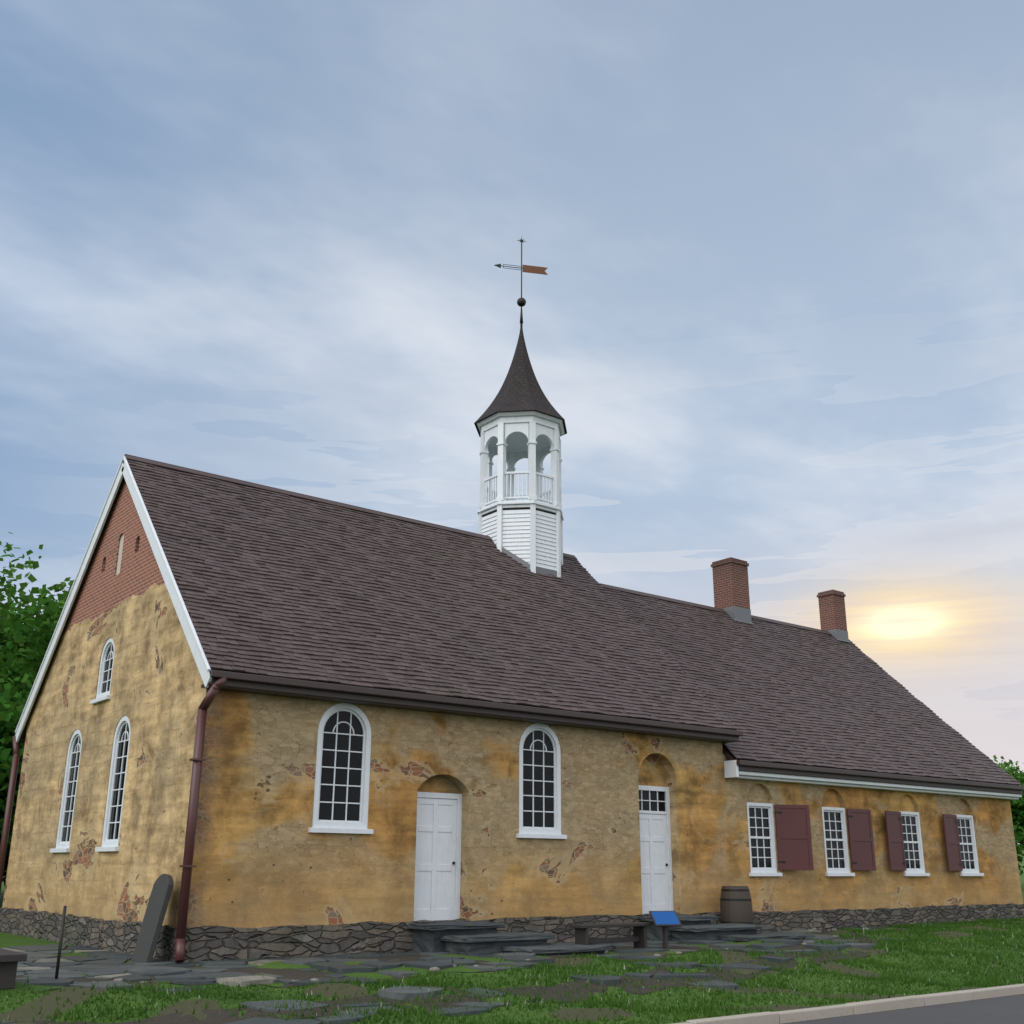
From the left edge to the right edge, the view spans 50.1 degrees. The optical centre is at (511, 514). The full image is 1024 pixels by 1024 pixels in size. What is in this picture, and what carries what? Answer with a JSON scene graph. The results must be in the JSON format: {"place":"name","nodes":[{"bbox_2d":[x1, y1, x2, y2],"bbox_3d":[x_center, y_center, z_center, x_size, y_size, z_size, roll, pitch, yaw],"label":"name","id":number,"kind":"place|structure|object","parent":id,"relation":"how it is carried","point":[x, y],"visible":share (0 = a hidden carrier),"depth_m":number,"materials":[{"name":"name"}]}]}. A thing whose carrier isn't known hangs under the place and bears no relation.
{"place":"outdoors","nodes":[
{"label":"outdoors","id":0,"kind":"place"},
{"bbox_2d":[0,844,1023,1023],"bbox_3d":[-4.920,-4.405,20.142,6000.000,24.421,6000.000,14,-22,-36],"label":"ground","id":1,"kind":"structure","parent":0,"point":[27,1012],"depth_m":14.75,"materials":[{"name":"green plant"}]},
{"bbox_2d":[0,948,26,988],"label":"bench","id":2,"kind":"object","parent":1,"relation":"on","point":[10,960],"visible":1,"depth_m":12.57,"materials":[{"name":"grey stone"}]},
{"bbox_2d":[0,691,28,885],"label":"foliage","id":3,"kind":"object","parent":1,"relation":"on","point":[9,719],"depth_m":29.40,"materials":[{"name":"green plant"}]},
{"bbox_2d":[0,672,32,872],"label":"foliage","id":4,"kind":"object","parent":1,"relation":"on","point":[10,690],"depth_m":36.77,"materials":[{"name":"green plant"}]},
{"bbox_2d":[0,570,51,621],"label":"tree foliage","id":5,"kind":"object","parent":1,"relation":"on","point":[20,601],"depth_m":59.34,"materials":[{"name":"green plant"}]},
{"bbox_2d":[0,532,53,675],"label":"tree foliage","id":6,"kind":"object","parent":1,"relation":"on","point":[31,577],"visible":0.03,"depth_m":46.83,"materials":[{"name":"green plant"}]},
{"bbox_2d":[0,627,54,704],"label":"foliage","id":7,"kind":"object","parent":1,"relation":"on","point":[31,675],"visible":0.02,"depth_m":39.27,"materials":[{"name":"green plant"}]},
{"bbox_2d":[0,577,74,684],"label":"tree foliage","id":8,"kind":"object","parent":1,"relation":"on","point":[20,633],"depth_m":40.81,"materials":[{"name":"green plant"}]},
{"bbox_2d":[131,874,173,962],"bbox_3d":[-5.520,6.223,16.882,0.364,1.335,0.620,14,-22,-36],"label":"stone slab","id":9,"kind":"object","parent":1,"relation":"on","point":[152,923],"depth_m":16.79,"materials":[{"name":"grey stone"}]},
{"bbox_2d":[2,481,729,927],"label":"church walls","id":10,"kind":"structure","parent":1,"relation":"on","point":[262,857],"depth_m":20.45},
{"bbox_2d":[50,729,81,852],"bbox_3d":[-9.027,5.619,22.419,0.203,2.453,1.080,14,-22,-36],"label":"gable window","id":11,"kind":"structure","parent":10,"relation":"attached to","point":[68,798],"depth_m":22.54,"materials":[{"name":"white paint"}]},
{"bbox_2d":[90,638,114,704],"bbox_3d":[-8.153,3.116,22.065,0.203,1.293,1.000,14,-22,-36],"label":"gable window","id":12,"kind":"structure","parent":10,"relation":"attached to","point":[105,676],"depth_m":22.19,"materials":[{"name":"white paint"}]},
{"bbox_2d":[95,716,129,851],"bbox_3d":[-7.302,4.953,20.317,0.203,2.453,1.080,14,-22,-36],"label":"gable window","id":13,"kind":"structure","parent":10,"relation":"attached to","point":[114,802],"depth_m":20.42,"materials":[{"name":"white paint"}]},
{"bbox_2d":[0,677,227,962],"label":"downpipes","id":14,"kind":"object","parent":10,"relation":"attached to","point":[203,707],"visible":1,"depth_m":17.21,"materials":[{"name":"brown metal"}]},
{"bbox_2d":[116,534,123,574],"bbox_3d":[-8.085,0.827,22.846,0.123,0.890,0.330,14,-22,-36],"label":"niche panel","id":15,"kind":"object","parent":10,"relation":"attached to","point":[120,555],"visible":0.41,"depth_m":22.85,"materials":[{"name":"paint"}]},
{"bbox_2d":[308,703,373,833],"bbox_3d":[-2.934,4.373,19.026,1.220,2.213,0.203,14,-22,-36],"label":"church window","id":16,"kind":"structure","parent":10,"relation":"attached to","point":[341,789],"depth_m":19.04,"materials":[{"name":"white paint"}]},
{"bbox_2d":[20,476,732,738],"bbox_3d":[-3.265,2.626,26.230,12.680,5.402,11.150,14,-22,-36],"label":"roof eave","id":17,"kind":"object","parent":10,"relation":"on","point":[23,734],"depth_m":24.04,"materials":[{"name":"wood"}]},
{"bbox_2d":[127,459,738,729],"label":"church roof shingles","id":18,"kind":"object","parent":17,"relation":"on","point":[505,628],"visible":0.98,"depth_m":23.06,"materials":[{"name":"brown tile"}]},
{"bbox_2d":[124,454,577,559],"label":"roof ridge","id":19,"kind":"structure","parent":18,"relation":"on","point":[237,481],"depth_m":25.77,"materials":[{"name":"brown"}]},
{"bbox_2d":[502,547,561,575],"bbox_3d":[0.235,1.493,29.461,2.143,0.835,2.143,14,-22,-36],"label":"roof flashing","id":20,"kind":"object","parent":18,"relation":"on","point":[527,565],"visible":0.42,"depth_m":28.50,"materials":[{"name":"grey metal"}]},
{"bbox_2d":[414,792,461,921],"bbox_3d":[-1.341,6.218,19.898,1.154,2.300,0.318,14,-22,-36],"label":"door","id":21,"kind":"structure","parent":10,"relation":"attached to","point":[438,862],"depth_m":20.04,"materials":[{"name":"white paint"}]},
{"bbox_2d":[201,684,736,742],"bbox_3d":[0.038,3.957,21.347,12.640,0.050,0.317,14,-22,-36],"label":"gutter","id":22,"kind":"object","parent":10,"relation":"attached to","point":[440,711],"depth_m":20.42,"materials":[{"name":"brown metal"}]},
{"bbox_2d":[15,456,1022,790],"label":"barge boards","id":23,"kind":"object","parent":10,"relation":"attached to","point":[199,656],"visible":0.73,"depth_m":22.78,"materials":[{"name":"white paint"}]},
{"bbox_2d":[477,411,564,576],"bbox_3d":[0.244,-0.181,29.999,2.378,4.720,2.378,14,-22,-36],"label":"cupola","id":24,"kind":"object","parent":10,"relation":"attached to","point":[529,529],"visible":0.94,"depth_m":29.38,"materials":[{"name":"white paint"}]},
{"bbox_2d":[474,315,566,436],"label":"spire","id":25,"kind":"structure","parent":24,"relation":"on","point":[520,390],"depth_m":30.43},
{"bbox_2d":[494,237,547,322],"bbox_3d":[0.260,-6.898,32.155,1.626,2.930,0.265,2,-18,-4],"label":"weathervane","id":26,"kind":"object","parent":25,"relation":"on","point":[521,302],"visible":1,"depth_m":32.28,"materials":[{"name":"metal"}]},
{"bbox_2d":[19,670,1023,793],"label":"gutters","id":27,"kind":"object","parent":10,"relation":"attached to","point":[285,685],"visible":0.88,"depth_m":21.80,"materials":[{"name":"brown metal"}]},
{"bbox_2d":[516,723,566,838],"bbox_3d":[0.548,5.223,21.613,1.220,2.213,0.203,14,-22,-36],"label":"church window","id":28,"kind":"structure","parent":10,"relation":"attached to","point":[539,782],"depth_m":21.64,"materials":[{"name":"white paint"}]},
{"bbox_2d":[639,785,673,913],"bbox_3d":[3.039,7.107,23.210,1.154,2.680,0.318,14,-22,-36],"label":"door","id":29,"kind":"structure","parent":10,"relation":"attached to","point":[656,857],"depth_m":23.38,"materials":[{"name":"white paint"}]},
{"bbox_2d":[0,932,897,1023],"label":"earth path","id":30,"kind":"structure","parent":1,"relation":"on","point":[216,1016],"depth_m":14.33,"materials":[{"name":"soil"}]},
{"bbox_2d":[2,926,910,1023],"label":"flagstones","id":31,"kind":"object","parent":1,"relation":"on","point":[106,965],"visible":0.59,"depth_m":15.89,"materials":[{"name":"grey stone"}]},
{"bbox_2d":[55,906,66,978],"bbox_3d":[-5.593,5.365,13.565,0.037,1.000,0.037,5,-18,-15],"label":"iron post","id":32,"kind":"object","parent":31,"relation":"on","point":[60,942],"visible":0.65,"depth_m":13.57,"materials":[{"name":"black metal"}]},
{"bbox_2d":[93,927,869,983],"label":"rubble stones","id":33,"kind":"object","parent":31,"relation":"on","point":[430,969],"visible":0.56,"depth_m":15.49,"materials":[{"name":"grey stone"}]},
{"bbox_2d":[407,915,805,955],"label":"steps","id":34,"kind":"structure","parent":31,"relation":"on","point":[475,938],"depth_m":18.92,"materials":[{"name":"stone"}]},
{"bbox_2d":[569,922,651,947],"bbox_3d":[1.778,7.541,19.589,1.700,0.455,0.340,14,-22,-36],"label":"bench","id":35,"kind":"object","parent":31,"relation":"on","point":[638,938],"visible":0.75,"depth_m":19.58,"materials":[{"name":"grey stone"}]},
{"bbox_2d":[649,911,681,948],"bbox_3d":[2.803,7.573,19.993,0.520,0.660,0.285,6,-19,-17],"label":"wayside sign","id":36,"kind":"object","parent":31,"relation":"on","point":[664,920],"visible":0.9,"depth_m":19.99,"materials":[{"name":"blue metal"}]},
{"bbox_2d":[720,886,752,923],"bbox_3d":[4.782,8.437,23.367,0.680,1.000,0.680,14,-22,-36],"label":"barrel","id":37,"kind":"object","parent":31,"relation":"on","point":[735,904],"visible":0.73,"depth_m":23.16,"materials":[{"name":"brown wood"}]},
{"bbox_2d":[16,928,907,991],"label":"paving stones","id":38,"kind":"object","parent":1,"relation":"on","point":[290,973],"visible":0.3,"depth_m":15.64,"materials":[{"name":"grey stone"}]},
{"bbox_2d":[0,917,1023,1023],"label":"grass","id":39,"kind":"structure","parent":1,"relation":"on","point":[914,948],"depth_m":15.19,"materials":[{"name":"green plant"}]},
{"bbox_2d":[0,903,1023,962],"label":"foundation","id":40,"kind":"object","parent":1,"relation":"on","point":[208,943],"visible":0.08,"depth_m":19.84,"materials":[{"name":"stone"}]},
{"bbox_2d":[673,984,1023,1023],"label":"kerb","id":41,"kind":"structure","parent":1,"relation":"on","point":[822,1012],"depth_m":14.24,"materials":[{"name":"concrete"}]},
{"bbox_2d":[723,753,1022,911],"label":"residence walls","id":42,"kind":"structure","parent":1,"relation":"on","point":[884,886],"depth_m":27.68,"materials":[{"name":"paint"}]},
{"bbox_2d":[747,802,781,875],"bbox_3d":[5.734,7.437,25.147,1.076,1.613,0.173,14,-22,-36],"label":"window","id":43,"kind":"structure","parent":42,"relation":"attached to","point":[762,847],"depth_m":25.22,"materials":[{"name":"white paint"}]},
{"bbox_2d":[775,804,813,869],"bbox_3d":[6.539,7.484,25.469,0.870,1.460,0.046,3,-18,-9],"label":"shutter","id":44,"kind":"object","parent":42,"relation":"attached to","point":[794,839],"visible":1,"depth_m":25.46,"materials":[{"name":"wood"}]},
{"bbox_2d":[822,807,854,875],"bbox_3d":[7.909,7.968,26.762,1.076,1.613,0.173,14,-22,-36],"label":"window","id":45,"kind":"structure","parent":42,"relation":"attached to","point":[836,842],"depth_m":26.84,"materials":[{"name":"white paint"}]},
{"bbox_2d":[847,809,875,870],"bbox_3d":[8.670,8.060,27.227,0.870,1.460,0.046,11,-21,-30],"label":"shutter","id":46,"kind":"object","parent":42,"relation":"attached to","point":[861,842],"visible":1,"depth_m":27.22,"materials":[{"name":"wood"}]},
{"bbox_2d":[722,744,1017,785],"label":"roof slab","id":47,"kind":"structure","parent":42,"relation":"on","point":[728,754],"depth_m":26.04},
{"bbox_2d":[711,557,753,624],"bbox_3d":[6.933,2.604,34.605,0.880,2.344,0.937,14,-22,-36],"label":"chimney","id":48,"kind":"object","parent":47,"relation":"on","point":[731,587],"visible":0.8,"depth_m":34.40,"materials":[{"name":"brick"}]},
{"bbox_2d":[817,590,850,642],"bbox_3d":[11.029,3.663,37.629,0.720,2.068,0.769,14,-22,-36],"label":"chimney","id":49,"kind":"object","parent":47,"relation":"on","point":[832,612],"visible":0.8,"depth_m":37.48,"materials":[{"name":"brick"}]},
{"bbox_2d":[724,760,1021,799],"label":"residential cornice","id":50,"kind":"structure","parent":42,"relation":"attached to","point":[731,768],"depth_m":27.31,"materials":[{"name":"white wood"}]},
{"bbox_2d":[885,810,906,870],"bbox_3d":[9.832,8.338,28.074,0.046,1.460,0.870,-16,-24,41],"label":"shutter","id":51,"kind":"object","parent":42,"relation":"attached to","point":[895,841],"visible":1,"depth_m":28.04,"materials":[{"name":"wood"}]},
{"bbox_2d":[899,811,929,875],"bbox_3d":[10.461,8.591,28.659,1.076,1.613,0.173,14,-22,-36],"label":"window","id":52,"kind":"structure","parent":42,"relation":"attached to","point":[913,846],"depth_m":28.76,"materials":[{"name":"white paint"}]},
{"bbox_2d":[942,814,962,870],"bbox_3d":[11.912,8.846,29.619,0.046,1.460,0.870,-16,-24,41],"label":"shutter","id":53,"kind":"object","parent":42,"relation":"attached to","point":[952,842],"visible":1,"depth_m":29.58,"materials":[{"name":"wood"}]},
{"bbox_2d":[957,815,983,875],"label":"window","id":54,"kind":"structure","parent":42,"relation":"attached to","point":[968,849],"depth_m":30.31,"materials":[{"name":"white paint"}]},
{"bbox_2d":[993,755,1023,850],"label":"tree","id":55,"kind":"object","parent":1,"relation":"on","point":[1017,809],"depth_m":95.80,"materials":[{"name":"green plant"}]},
{"bbox_2d":[1013,824,1023,876],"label":"tree","id":56,"kind":"object","parent":1,"relation":"on","point":[1019,847],"depth_m":74.31,"materials":[{"name":"green plant"}]},
{"bbox_2d":[0,0,1023,843],"label":"sky","id":57,"kind":"structure","parent":0,"point":[775,323],"materials":[{"name":"blue"}]},
{"bbox_2d":[604,588,1021,784],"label":"residential roof shingles","id":58,"kind":"object","parent":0,"point":[774,692],"visible":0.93,"depth_m":30.84,"materials":[{"name":"brown tile"}]},
{"bbox_2d":[600,583,831,634],"bbox_3d":[6.564,3.005,34.175,12.490,0.154,0.284,14,-22,-36],"label":"roof ridge cap","id":59,"kind":"object","parent":58,"relation":"on","point":[703,606],"visible":0.32,"depth_m":33.39,"materials":[{"name":"brown"}]},
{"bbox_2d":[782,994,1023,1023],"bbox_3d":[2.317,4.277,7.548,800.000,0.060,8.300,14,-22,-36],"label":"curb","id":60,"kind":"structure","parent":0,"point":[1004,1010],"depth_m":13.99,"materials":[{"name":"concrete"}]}
]}

